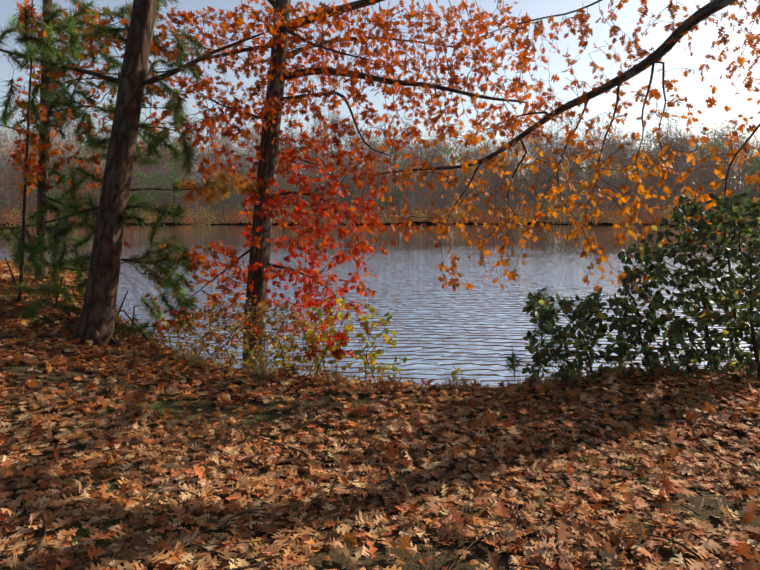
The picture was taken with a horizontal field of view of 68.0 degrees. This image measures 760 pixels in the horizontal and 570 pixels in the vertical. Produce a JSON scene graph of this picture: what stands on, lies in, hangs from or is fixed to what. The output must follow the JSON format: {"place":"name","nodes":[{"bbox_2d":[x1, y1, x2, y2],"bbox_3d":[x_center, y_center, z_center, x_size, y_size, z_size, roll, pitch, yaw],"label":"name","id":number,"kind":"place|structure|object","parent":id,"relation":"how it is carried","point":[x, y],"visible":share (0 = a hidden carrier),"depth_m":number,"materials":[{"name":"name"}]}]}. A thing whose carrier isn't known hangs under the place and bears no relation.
{"place":"outdoors","nodes":[
{"label":"outdoors","id":0,"kind":"place"},
{"bbox_2d":[0,224,759,387],"bbox_3d":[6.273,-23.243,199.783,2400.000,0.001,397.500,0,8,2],"label":"lake water","id":1,"kind":"structure","parent":0,"point":[486,324],"depth_m":24.14,"materials":[{"name":"grey liquid"}]},
{"bbox_2d":[0,191,759,569],"bbox_3d":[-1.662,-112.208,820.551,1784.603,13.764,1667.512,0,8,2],"label":"ground","id":2,"kind":"structure","parent":0,"point":[478,549],"depth_m":3.51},
{"bbox_2d":[7,0,102,305],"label":"sweetgum sapling","id":3,"kind":"object","parent":2,"relation":"on","point":[26,175],"visible":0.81,"depth_m":6.28,"materials":[{"name":"orange plant"}]},
{"bbox_2d":[5,257,165,343],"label":"dead twigs","id":4,"kind":"object","parent":2,"relation":"on","point":[132,319],"visible":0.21,"depth_m":6.56,"materials":[{"name":"brown plant"}]},
{"bbox_2d":[0,0,198,337],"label":"thin pine tree","id":5,"kind":"object","parent":2,"relation":"on","point":[42,195],"visible":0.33,"depth_m":7.34,"materials":[{"name":"green plant"}]},
{"bbox_2d":[89,329,122,349],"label":"tree roots","id":6,"kind":"object","parent":2,"relation":"on","point":[94,335],"visible":0.1,"depth_m":5.79,"materials":[{"name":"brown plant"}]},
{"bbox_2d":[0,0,264,345],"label":"leaning pine tree","id":7,"kind":"object","parent":2,"relation":"on","point":[113,216],"visible":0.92,"depth_m":5.79,"materials":[{"name":"green plant"}]},
{"bbox_2d":[87,107,279,275],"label":"branch stubs","id":8,"kind":"object","parent":7,"relation":"attached to","point":[132,206],"visible":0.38,"depth_m":5.79,"materials":[{"name":"brown plant"}]},
{"bbox_2d":[130,169,264,207],"bbox_3d":[-2.100,-1.173,6.695,1.250,0.570,1.849,0,8,2],"label":"leafy branch","id":9,"kind":"object","parent":7,"relation":"attached to","point":[209,189],"visible":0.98,"depth_m":6.95,"materials":[{"name":"orange plant"}]},
{"bbox_2d":[149,297,334,377],"bbox_3d":[-1.653,0.764,6.076,2.486,1.401,1.367,0,8,2],"label":"bare shrub","id":10,"kind":"object","parent":2,"relation":"on","point":[217,348],"visible":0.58,"depth_m":5.81,"materials":[{"name":"brown plant"}]},
{"bbox_2d":[4,0,535,368],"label":"oak tree","id":11,"kind":"object","parent":2,"relation":"on","point":[260,271],"visible":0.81,"depth_m":6.94,"materials":[{"name":"red plant"}]},
{"bbox_2d":[242,297,406,381],"bbox_3d":[-0.575,0.609,5.546,1.686,1.065,0.616,0,8,2],"label":"yellow shrub","id":12,"kind":"object","parent":2,"relation":"on","point":[364,358],"visible":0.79,"depth_m":5.46,"materials":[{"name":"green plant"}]},
{"bbox_2d":[296,286,355,375],"bbox_3d":[-0.529,0.564,5.565,0.605,1.123,0.374,1,8,9],"label":"shrub","id":13,"kind":"object","parent":2,"relation":"on","point":[340,336],"visible":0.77,"depth_m":5.51,"materials":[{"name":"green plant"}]},
{"bbox_2d":[0,260,759,569],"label":"fallen leaves","id":14,"kind":"object","parent":2,"relation":"on","point":[36,503],"visible":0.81,"depth_m":3.50,"materials":[{"name":"brown plant"}]},
{"bbox_2d":[406,366,461,387],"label":"small plants","id":15,"kind":"object","parent":2,"relation":"on","point":[456,371],"visible":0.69,"depth_m":5.23,"materials":[{"name":"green plant"}]},
{"bbox_2d":[500,282,573,381],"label":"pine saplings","id":16,"kind":"object","parent":2,"relation":"on","point":[541,323],"visible":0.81,"depth_m":5.47,"materials":[{"name":"green plant"}]},
{"bbox_2d":[333,0,759,291],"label":"oak tree","id":17,"kind":"object","parent":2,"relation":"on","point":[694,19],"visible":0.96,"depth_m":6.09,"materials":[{"name":"orange plant"}]},
{"bbox_2d":[521,187,759,387],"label":"laurel shrub","id":18,"kind":"object","parent":2,"relation":"on","point":[674,333],"visible":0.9,"depth_m":5.16,"materials":[{"name":"green plant"}]},
{"bbox_2d":[0,97,759,224],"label":"distant trees","id":19,"kind":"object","parent":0,"point":[160,176],"depth_m":132.02,"materials":[{"name":"brown plant"}]},
{"bbox_2d":[0,0,759,189],"label":"sky","id":20,"kind":"structure","parent":0,"point":[696,92],"materials":[{"name":"white"}]}
]}

